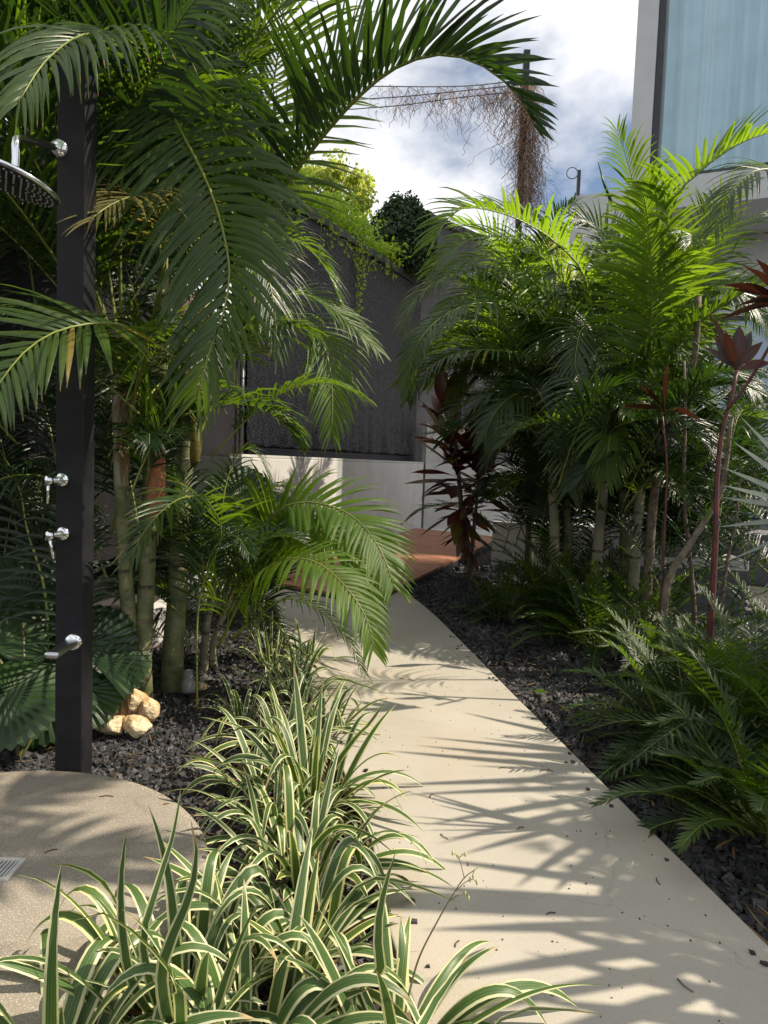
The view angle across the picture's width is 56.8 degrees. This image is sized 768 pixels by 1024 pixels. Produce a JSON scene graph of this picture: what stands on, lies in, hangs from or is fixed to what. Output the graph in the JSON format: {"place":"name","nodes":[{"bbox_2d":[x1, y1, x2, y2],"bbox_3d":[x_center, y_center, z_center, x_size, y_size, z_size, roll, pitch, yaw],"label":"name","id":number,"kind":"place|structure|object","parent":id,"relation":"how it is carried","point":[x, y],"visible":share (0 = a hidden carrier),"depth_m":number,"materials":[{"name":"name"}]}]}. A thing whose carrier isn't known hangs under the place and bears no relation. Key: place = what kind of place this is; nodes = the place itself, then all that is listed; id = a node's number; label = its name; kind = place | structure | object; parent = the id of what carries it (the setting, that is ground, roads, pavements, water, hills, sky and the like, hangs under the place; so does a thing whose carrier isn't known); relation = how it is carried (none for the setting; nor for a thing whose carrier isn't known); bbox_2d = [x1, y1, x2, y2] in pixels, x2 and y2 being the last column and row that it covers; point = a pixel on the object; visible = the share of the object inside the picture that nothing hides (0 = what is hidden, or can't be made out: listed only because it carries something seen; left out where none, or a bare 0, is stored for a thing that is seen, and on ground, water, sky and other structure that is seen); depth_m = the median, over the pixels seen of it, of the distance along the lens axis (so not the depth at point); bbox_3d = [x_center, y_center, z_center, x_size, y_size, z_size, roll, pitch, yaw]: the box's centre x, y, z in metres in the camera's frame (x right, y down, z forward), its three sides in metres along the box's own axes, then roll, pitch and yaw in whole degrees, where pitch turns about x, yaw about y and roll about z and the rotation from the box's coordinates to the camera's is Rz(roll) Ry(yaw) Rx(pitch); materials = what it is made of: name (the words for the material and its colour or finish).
{"place":"outdoors","nodes":[
{"label":"outdoors","id":0,"kind":"place"},
{"bbox_2d":[34,218,221,309],"bbox_3d":[-3.642,-2.846,10.636,3.432,6.738,2.470,1,4,-16],"label":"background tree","id":1,"kind":"object","parent":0,"point":[175,267],"depth_m":10.59,"materials":[{"name":"green plant"}]},
{"bbox_2d":[5,0,707,430],"label":"sky","id":2,"kind":"structure","parent":0,"point":[591,44],"materials":[{"name":"white"}]},
{"bbox_2d":[35,504,767,987],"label":"ground","id":3,"kind":"structure","parent":0,"point":[479,560],"depth_m":6.68,"materials":[{"name":"soil"}]},
{"bbox_2d":[0,230,245,602],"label":"screened wall","id":4,"kind":"structure","parent":3,"relation":"on","point":[221,430],"depth_m":6.34,"materials":[{"name":"black paint"}]},
{"bbox_2d":[0,191,221,325],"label":"wall creeper","id":5,"kind":"object","parent":4,"relation":"on","point":[153,287],"depth_m":6.86,"materials":[{"name":"green plant"}]},
{"bbox_2d":[43,571,212,661],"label":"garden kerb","id":6,"kind":"structure","parent":3,"relation":"on","point":[157,640],"depth_m":5.15,"materials":[{"name":"white concrete"}]},
{"bbox_2d":[0,220,277,582],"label":"areca palm","id":7,"kind":"object","parent":3,"relation":"on","point":[43,464],"visible":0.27,"depth_m":4.56,"materials":[{"name":"green plant"}]},
{"bbox_2d":[0,465,303,757],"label":"fan palm","id":8,"kind":"object","parent":3,"relation":"on","point":[121,664],"visible":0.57,"depth_m":3.37,"materials":[{"name":"green plant"}]},
{"bbox_2d":[0,713,382,1023],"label":"gravel bed","id":9,"kind":"object","parent":3,"relation":"on","point":[158,758],"visible":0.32,"depth_m":3.06,"materials":[{"name":"grey gravel"}]},
{"bbox_2d":[0,31,96,772],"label":"shower post","id":10,"kind":"object","parent":9,"relation":"on","point":[72,147],"visible":1,"depth_m":2.77,"materials":[{"name":"black metal"}]},
{"bbox_2d":[0,771,207,1023],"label":"shower pad","id":11,"kind":"object","parent":9,"relation":"on","point":[74,818],"visible":0.71,"depth_m":2.27,"materials":[{"name":"beige concrete"}]},
{"bbox_2d":[0,857,26,880],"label":"floor drain","id":12,"kind":"object","parent":11,"relation":"on","point":[9,867],"visible":1,"depth_m":2.16,"materials":[{"name":"metal"}]},
{"bbox_2d":[99,715,124,734],"bbox_3d":[-1.297,1.020,3.383,0.116,0.108,0.138,2,4,0],"label":"limestone rock","id":13,"kind":"object","parent":9,"relation":"on","point":[113,726],"visible":0.7,"depth_m":3.34,"materials":[{"name":"beige stone"}]},
{"bbox_2d":[0,861,266,1023],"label":"dianella","id":14,"kind":"object","parent":9,"relation":"on","point":[76,1009],"visible":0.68,"depth_m":1.56,"materials":[{"name":"green plant"}]},
{"bbox_2d":[122,689,148,714],"bbox_3d":[-1.241,0.953,3.534,0.120,0.152,0.113,4,4,23],"label":"limestone rock","id":15,"kind":"object","parent":9,"relation":"on","point":[137,697],"visible":0.45,"depth_m":3.51,"materials":[{"name":"beige stone"}]},
{"bbox_2d":[122,715,151,738],"bbox_3d":[-1.179,1.018,3.371,0.149,0.099,0.097,4,4,26],"label":"limestone rock","id":16,"kind":"object","parent":9,"relation":"on","point":[136,726],"visible":1,"depth_m":3.34,"materials":[{"name":"beige stone"}]},
{"bbox_2d":[114,645,159,715],"bbox_3d":[-1.238,0.883,3.490,0.265,0.410,0.176,1,4,-20],"label":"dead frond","id":17,"kind":"object","parent":9,"relation":"on","point":[125,711],"visible":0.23,"depth_m":3.45,"materials":[{"name":"brown plant"}]},
{"bbox_2d":[137,697,159,722],"bbox_3d":[-1.169,0.985,3.524,0.112,0.131,0.093,0,5,-31],"label":"limestone rock","id":18,"kind":"object","parent":9,"relation":"on","point":[148,708],"visible":0.83,"depth_m":3.49,"materials":[{"name":"beige stone"}]},
{"bbox_2d":[0,789,327,1023],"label":"dianella","id":19,"kind":"object","parent":9,"relation":"on","point":[163,1001],"visible":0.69,"depth_m":1.57,"materials":[{"name":"green plant"}]},
{"bbox_2d":[170,706,334,818],"bbox_3d":[-0.444,1.057,2.926,0.803,0.386,0.769,2,4,0],"label":"dianella","id":20,"kind":"object","parent":9,"relation":"on","point":[222,777],"visible":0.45,"depth_m":2.94,"materials":[{"name":"green plant"}]},
{"bbox_2d":[102,828,415,1023],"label":"dianella","id":21,"kind":"object","parent":9,"relation":"on","point":[296,996],"visible":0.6,"depth_m":1.62,"materials":[{"name":"green plant"}]},
{"bbox_2d":[161,760,367,881],"bbox_3d":[-0.440,1.109,2.581,0.699,0.300,0.737,5,5,38],"label":"dianella","id":22,"kind":"object","parent":9,"relation":"on","point":[275,807],"visible":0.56,"depth_m":2.52,"materials":[{"name":"green plant"}]},
{"bbox_2d":[185,668,385,770],"bbox_3d":[-0.448,0.989,3.284,0.928,0.446,0.728,2,4,0],"label":"dianella","id":23,"kind":"object","parent":9,"relation":"on","point":[270,710],"visible":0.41,"depth_m":3.32,"materials":[{"name":"green plant"}]},
{"bbox_2d":[133,836,463,1023],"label":"dianella","id":24,"kind":"object","parent":9,"relation":"on","point":[348,913],"visible":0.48,"depth_m":1.86,"materials":[{"name":"green plant"}]},
{"bbox_2d":[408,850,479,996],"bbox_3d":[0.135,0.943,1.624,0.158,0.346,0.018,2,4,-7],"label":"flower stalk","id":25,"kind":"object","parent":24,"relation":"on","point":[450,899],"visible":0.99,"depth_m":1.62,"materials":[{"name":"green plant"}]},
{"bbox_2d":[183,664,423,851],"bbox_3d":[-0.268,0.968,2.696,0.954,0.614,0.831,5,5,32],"label":"dianella","id":26,"kind":"object","parent":9,"relation":"on","point":[313,763],"visible":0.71,"depth_m":2.79,"materials":[{"name":"green plant"}]},
{"bbox_2d":[174,747,453,940],"bbox_3d":[-0.228,1.058,2.307,0.916,0.461,0.876,2,4,0],"label":"dianella","id":27,"kind":"object","parent":9,"relation":"on","point":[324,825],"visible":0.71,"depth_m":2.26,"materials":[{"name":"green plant"}]},
{"bbox_2d":[257,677,387,757],"bbox_3d":[-0.303,1.028,3.463,0.609,0.413,0.701,0,5,-31],"label":"dianella","id":28,"kind":"object","parent":9,"relation":"on","point":[338,718],"visible":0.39,"depth_m":3.48,"materials":[{"name":"green plant"}]},
{"bbox_2d":[235,881,604,1023],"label":"dianella","id":29,"kind":"object","parent":9,"relation":"on","point":[464,1009],"visible":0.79,"depth_m":1.64,"materials":[{"name":"green plant"}]},
{"bbox_2d":[117,594,308,719],"bbox_3d":[-1.060,0.956,5.285,1.460,0.136,3.262,2,4,0],"label":"gravel bed","id":30,"kind":"object","parent":3,"relation":"on","point":[179,702],"visible":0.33,"depth_m":4.47,"materials":[{"name":"grey gravel"}]},
{"bbox_2d":[0,0,376,710],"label":"areca palm","id":31,"kind":"object","parent":30,"relation":"on","point":[136,184],"visible":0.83,"depth_m":3.04,"materials":[{"name":"green plant"}]},
{"bbox_2d":[181,669,195,695],"bbox_3d":[-1.096,0.965,3.968,0.080,0.188,0.160,0,4,-23],"label":"garden spotlight","id":32,"kind":"object","parent":30,"relation":"on","point":[188,684],"visible":0.94,"depth_m":3.92,"materials":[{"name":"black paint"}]},
{"bbox_2d":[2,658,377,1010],"bbox_3d":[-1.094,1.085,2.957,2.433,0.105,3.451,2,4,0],"label":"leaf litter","id":33,"kind":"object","parent":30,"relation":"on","point":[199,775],"visible":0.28,"depth_m":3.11,"materials":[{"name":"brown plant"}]},
{"bbox_2d":[198,681,207,690],"bbox_3d":[-1.060,1.005,4.109,0.076,0.054,0.069,5,5,33],"label":"limestone rock","id":34,"kind":"object","parent":30,"relation":"on","point":[202,685],"visible":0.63,"depth_m":4.08,"materials":[{"name":"beige stone"}]},
{"bbox_2d":[183,668,298,744],"bbox_3d":[-0.714,0.989,3.642,0.576,0.349,0.618,0,4,-23],"label":"dianella","id":35,"kind":"object","parent":30,"relation":"on","point":[238,708],"visible":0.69,"depth_m":3.65,"materials":[{"name":"green plant"}]},
{"bbox_2d":[93,443,418,694],"bbox_3d":[-0.948,0.324,4.237,2.458,1.518,1.678,4,5,29],"label":"areca palm","id":36,"kind":"object","parent":30,"relation":"on","point":[248,555],"visible":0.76,"depth_m":3.95,"materials":[{"name":"green plant"}]},
{"bbox_2d":[229,607,323,681],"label":"dianella","id":37,"kind":"object","parent":30,"relation":"on","point":[275,650],"visible":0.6,"depth_m":4.63,"materials":[{"name":"green plant"}]},
{"bbox_2d":[11,0,558,692],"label":"areca palm","id":38,"kind":"object","parent":30,"relation":"on","point":[329,102],"visible":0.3,"depth_m":3.35,"materials":[{"name":"green plant"}]},
{"bbox_2d":[221,640,352,706],"bbox_3d":[-0.563,0.919,4.030,0.791,0.431,0.579,2,4,0],"label":"dianella","id":39,"kind":"object","parent":30,"relation":"on","point":[285,684],"visible":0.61,"depth_m":4.01,"materials":[{"name":"green plant"}]},
{"bbox_2d":[269,619,359,672],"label":"dianella","id":40,"kind":"object","parent":30,"relation":"on","point":[310,646],"visible":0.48,"depth_m":4.65,"materials":[{"name":"green plant"}]},
{"bbox_2d":[188,454,423,593],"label":"garden wall","id":41,"kind":"structure","parent":3,"relation":"on","point":[396,476],"depth_m":10.24,"materials":[{"name":"white paint"}]},
{"bbox_2d":[238,354,244,453],"bbox_3d":[-1.812,-1.356,9.052,0.068,1.290,0.068,2,4,0],"label":"screen pole","id":42,"kind":"object","parent":41,"relation":"on","point":[242,383],"visible":0.66,"depth_m":9.03,"materials":[{"name":"grey metal"}]},
{"bbox_2d":[299,147,378,231],"bbox_3d":[-1.288,-3.643,15.229,2.125,7.852,2.168,3,4,10],"label":"background tree","id":43,"kind":"object","parent":3,"relation":"on","point":[351,181],"visible":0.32,"depth_m":14.78,"materials":[{"name":"green plant"}]},
{"bbox_2d":[273,600,411,1020],"bbox_3d":[-0.304,1.135,3.075,0.301,0.090,7.228,1,4,-9],"label":"path edging","id":44,"kind":"object","parent":3,"relation":"on","point":[376,887],"visible":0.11,"depth_m":2.63,"materials":[{"name":"metal"}]},
{"bbox_2d":[280,528,491,604],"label":"timber deck","id":45,"kind":"structure","parent":3,"relation":"on","point":[433,557],"depth_m":9.48,"materials":[{"name":"brown wood"}]},
{"bbox_2d":[421,423,542,529],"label":"garden wall","id":46,"kind":"structure","parent":3,"relation":"on","point":[430,516],"depth_m":14.35,"materials":[{"name":"white paint"}]},
{"bbox_2d":[491,514,593,571],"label":"planter block","id":47,"kind":"structure","parent":3,"relation":"on","point":[513,533],"depth_m":9.52,"materials":[{"name":"grey concrete"}]},
{"bbox_2d":[505,230,582,284],"bbox_3d":[4.956,-4.120,21.208,4.790,8.416,5.039,-1,5,-39],"label":"background tree","id":48,"kind":"object","parent":3,"relation":"on","point":[573,275],"visible":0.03,"depth_m":19.45,"materials":[{"name":"green plant"}]},
{"bbox_2d":[408,563,767,681],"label":"gravel bed","id":49,"kind":"object","parent":3,"relation":"on","point":[486,642],"visible":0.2,"depth_m":5.65,"materials":[{"name":"grey gravel"}]},
{"bbox_2d":[405,355,518,579],"bbox_3d":[0.887,-0.470,8.245,1.296,2.692,1.200,2,4,0],"label":"cordyline","id":50,"kind":"object","parent":49,"relation":"on","point":[462,529],"visible":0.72,"depth_m":8.09,"materials":[{"name":"red plant"}]},
{"bbox_2d":[443,561,566,624],"bbox_3d":[1.133,0.704,6.285,1.059,0.578,1.031,-1,5,-39],"label":"cycad","id":51,"kind":"object","parent":49,"relation":"on","point":[502,594],"visible":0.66,"depth_m":6.25,"materials":[{"name":"green plant"}]},
{"bbox_2d":[401,192,611,579],"bbox_3d":[1.608,-1.226,8.221,2.752,4.218,3.325,2,4,0],"label":"areca palm","id":52,"kind":"object","parent":49,"relation":"on","point":[521,440],"visible":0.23,"depth_m":7.67,"materials":[{"name":"green plant"}]},
{"bbox_2d":[464,535,651,646],"bbox_3d":[1.486,0.639,6.173,1.571,0.815,1.480,-1,5,-33],"label":"cycad","id":53,"kind":"object","parent":49,"relation":"on","point":[524,592],"visible":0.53,"depth_m":6.02,"materials":[{"name":"green plant"}]},
{"bbox_2d":[387,207,767,611],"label":"areca palm","id":54,"kind":"object","parent":49,"relation":"on","point":[444,354],"visible":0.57,"depth_m":5.87,"materials":[{"name":"green plant"}]},
{"bbox_2d":[479,517,685,616],"bbox_3d":[1.642,0.501,6.505,1.641,0.919,1.807,-1,5,-36],"label":"cycad","id":55,"kind":"object","parent":49,"relation":"on","point":[587,554],"visible":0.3,"depth_m":6.57,"materials":[{"name":"green plant"}]},
{"bbox_2d":[411,162,767,626],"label":"areca palm","id":56,"kind":"object","parent":49,"relation":"on","point":[598,444],"visible":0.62,"depth_m":5.66,"materials":[{"name":"green plant"}]},
{"bbox_2d":[464,104,767,624],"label":"areca palm","id":57,"kind":"object","parent":49,"relation":"on","point":[644,281],"visible":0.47,"depth_m":5.58,"materials":[{"name":"green plant"}]},
{"bbox_2d":[505,552,728,674],"bbox_3d":[1.710,0.692,5.382,1.640,0.813,1.617,2,4,0],"label":"cycad","id":58,"kind":"object","parent":49,"relation":"on","point":[593,612],"visible":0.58,"depth_m":5.23,"materials":[{"name":"green plant"}]},
{"bbox_2d":[537,554,721,651],"bbox_3d":[1.953,0.718,5.825,1.593,0.746,1.716,3,4,14],"label":"cycad","id":59,"kind":"object","parent":49,"relation":"on","point":[684,586],"visible":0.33,"depth_m":5.64,"materials":[{"name":"green plant"}]},
{"bbox_2d":[621,365,698,641],"bbox_3d":[1.727,0.086,4.602,0.502,2.070,0.110,2,4,0],"label":"cordyline","id":60,"kind":"object","parent":49,"relation":"on","point":[652,395],"visible":0.84,"depth_m":4.59,"materials":[{"name":"red plant"}]},
{"bbox_2d":[557,404,767,586],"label":"areca palm","id":61,"kind":"object","parent":49,"relation":"on","point":[750,465],"visible":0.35,"depth_m":5.85,"materials":[{"name":"green plant"}]},
{"bbox_2d":[572,377,767,674],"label":"palm plant","id":62,"kind":"object","parent":49,"relation":"on","point":[675,565],"visible":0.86,"depth_m":4.58,"materials":[{"name":"green plant"}]},
{"bbox_2d":[602,232,744,640],"bbox_3d":[2.270,-0.422,5.409,0.918,3.010,1.040,-2,5,-42],"label":"ti plant","id":63,"kind":"object","parent":49,"relation":"on","point":[651,517],"visible":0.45,"depth_m":5.46,"materials":[{"name":"green plant"}]},
{"bbox_2d":[608,548,748,620],"bbox_3d":[2.824,0.711,6.912,1.170,0.600,0.530,3,4,7],"label":"concrete bench","id":64,"kind":"object","parent":49,"relation":"on","point":[701,602],"visible":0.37,"depth_m":6.64,"materials":[{"name":"grey concrete"}]},
{"bbox_2d":[601,348,763,634],"bbox_3d":[2.025,-0.025,4.968,1.016,2.262,1.014,3,4,11],"label":"palm plant","id":65,"kind":"object","parent":49,"relation":"on","point":[692,581],"visible":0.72,"depth_m":4.99,"materials":[{"name":"green plant"}]},
{"bbox_2d":[640,441,767,640],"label":"palm plant","id":66,"kind":"object","parent":49,"relation":"on","point":[729,551],"visible":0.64,"depth_m":4.79,"materials":[{"name":"green plant"}]},
{"bbox_2d":[683,552,767,674],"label":"cycad","id":67,"kind":"object","parent":49,"relation":"on","point":[751,599],"visible":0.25,"depth_m":4.87,"materials":[{"name":"green plant"}]},
{"bbox_2d":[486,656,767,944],"bbox_3d":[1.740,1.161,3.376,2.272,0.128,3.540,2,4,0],"label":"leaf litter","id":68,"kind":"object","parent":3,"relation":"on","point":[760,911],"visible":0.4,"depth_m":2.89,"materials":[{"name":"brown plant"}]},
{"bbox_2d":[496,675,767,945],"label":"gravel bed","id":69,"kind":"object","parent":3,"relation":"on","point":[704,863],"visible":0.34,"depth_m":2.89,"materials":[{"name":"grey gravel"}]},
{"bbox_2d":[534,689,546,693],"bbox_3d":[0.912,1.069,4.142,0.085,0.055,0.087,2,4,0],"label":"weed","id":70,"kind":"object","parent":69,"relation":"on","point":[540,691],"visible":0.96,"depth_m":4.14,"materials":[{"name":"green plant"}]},
{"bbox_2d":[560,607,767,831],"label":"cycad","id":71,"kind":"object","parent":69,"relation":"on","point":[649,663],"visible":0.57,"depth_m":3.50,"materials":[{"name":"green plant"}]},
{"bbox_2d":[567,569,767,703],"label":"cycad","id":72,"kind":"object","parent":69,"relation":"on","point":[653,639],"visible":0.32,"depth_m":4.55,"materials":[{"name":"green plant"}]},
{"bbox_2d":[606,631,733,779],"bbox_3d":[1.266,0.846,3.030,1.118,0.648,0.388,-1,5,-40],"label":"cycad","id":73,"kind":"object","parent":69,"relation":"on","point":[711,685],"visible":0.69,"depth_m":2.86,"materials":[{"name":"green plant"}]},
{"bbox_2d":[576,610,767,765],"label":"cycad","id":74,"kind":"object","parent":69,"relation":"on","point":[663,721],"visible":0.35,"depth_m":3.25,"materials":[{"name":"green plant"}]},
{"bbox_2d":[589,646,767,853],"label":"cycad","id":75,"kind":"object","parent":69,"relation":"on","point":[748,775],"visible":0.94,"depth_m":2.65,"materials":[{"name":"green plant"}]},
{"bbox_2d":[602,581,767,739],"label":"cycad","id":76,"kind":"object","parent":69,"relation":"on","point":[734,650],"visible":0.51,"depth_m":3.59,"materials":[{"name":"green plant"}]},
{"bbox_2d":[704,259,767,689],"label":"cordyline","id":77,"kind":"object","parent":69,"relation":"on","point":[737,351],"visible":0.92,"depth_m":3.94,"materials":[{"name":"red plant"}]},
{"bbox_2d":[720,417,767,594],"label":"silver fan palm","id":78,"kind":"object","parent":69,"relation":"on","point":[760,483],"visible":1,"depth_m":2.55,"materials":[{"name":"green plant"}]},
{"bbox_2d":[571,511,767,584],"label":"raised terrace","id":79,"kind":"structure","parent":3,"relation":"on","point":[758,578],"depth_m":9.13,"materials":[{"name":"grey concrete"}]},
{"bbox_2d":[251,578,767,1023],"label":"path","id":80,"kind":"structure","parent":0,"point":[530,876],"depth_m":2.35,"materials":[{"name":"concrete"}]},
{"bbox_2d":[293,629,767,967],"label":"loose gravel","id":81,"kind":"structure","parent":80,"relation":"on","point":[752,952],"depth_m":2.38,"materials":[{"name":"grey gravel"}]},
{"bbox_2d":[350,617,735,1023],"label":"grit","id":82,"kind":"object","parent":80,"relation":"on","point":[566,836],"visible":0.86,"depth_m":2.31,"materials":[{"name":"grey gravel"}]},
{"bbox_2d":[421,509,767,535],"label":"terrace floor","id":83,"kind":"structure","parent":0,"point":[482,532],"depth_m":14.09,"materials":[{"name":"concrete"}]},
{"bbox_2d":[231,199,419,462],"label":"screened wall","id":84,"kind":"structure","parent":83,"relation":"on","point":[382,429],"depth_m":11.64,"materials":[{"name":"black paint"},{"name":"rough dark grey plaster"}]},
{"bbox_2d":[249,117,410,316],"bbox_3d":[-0.945,-4.300,11.414,1.643,2.221,4.742,4,4,24],"label":"wall creeper","id":85,"kind":"object","parent":84,"relation":"attached to","point":[344,221],"depth_m":11.64,"materials":[{"name":"green plant"}]},
{"bbox_2d":[364,205,439,295],"bbox_3d":[0.439,-4.967,13.925,1.015,1.388,2.732,5,5,35],"label":"wall creeper","id":86,"kind":"object","parent":84,"relation":"on","point":[388,231],"depth_m":13.23,"materials":[{"name":"green plant"}]},
{"bbox_2d":[367,190,438,287],"bbox_3d":[0.347,-5.242,13.982,1.491,2.063,1.608,2,4,0],"label":"creeper mound","id":87,"kind":"object","parent":84,"relation":"on","point":[409,209],"visible":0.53,"depth_m":13.54,"materials":[{"name":"green plant"}]},
{"bbox_2d":[256,49,530,246],"bbox_3d":[-1.885,-6.258,19.010,10.841,12.287,0.901,3,4,11],"label":"utility pole","id":88,"kind":"object","parent":83,"relation":"on","point":[526,65],"visible":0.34,"depth_m":17.99,"materials":[{"name":"brown metal"}]},
{"bbox_2d":[368,80,559,245],"bbox_3d":[2.039,-8.928,18.040,4.999,4.455,1.650,2,4,0],"label":"dry vine","id":89,"kind":"object","parent":88,"relation":"hanging from","point":[530,158],"visible":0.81,"depth_m":17.96,"materials":[{"name":"brown plant"}]},
{"bbox_2d":[412,214,558,465],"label":"wall","id":90,"kind":"structure","parent":83,"relation":"on","point":[426,305],"depth_m":15.00,"materials":[{"name":"stone"}]},
{"bbox_2d":[569,0,767,519],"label":"apartment building","id":91,"kind":"structure","parent":0,"point":[701,70],"depth_m":10.38,"materials":[{"name":"white paint"}]},
{"bbox_2d":[566,167,580,195],"bbox_3d":[3.083,-5.350,11.591,0.226,0.560,0.058,2,4,0],"label":"railing post","id":92,"kind":"object","parent":91,"relation":"on","point":[578,176],"visible":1,"depth_m":11.57,"materials":[{"name":"grey metal"}]},
{"bbox_2d":[650,0,767,178],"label":"window frame","id":93,"kind":"structure","parent":91,"relation":"in","point":[663,3],"depth_m":10.43,"materials":[{"name":"black metal"}]},
{"bbox_2d":[705,314,767,519],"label":"sliding door","id":94,"kind":"structure","parent":91,"relation":"in","point":[758,339],"depth_m":11.50,"materials":[{"name":"black"}]}
]}

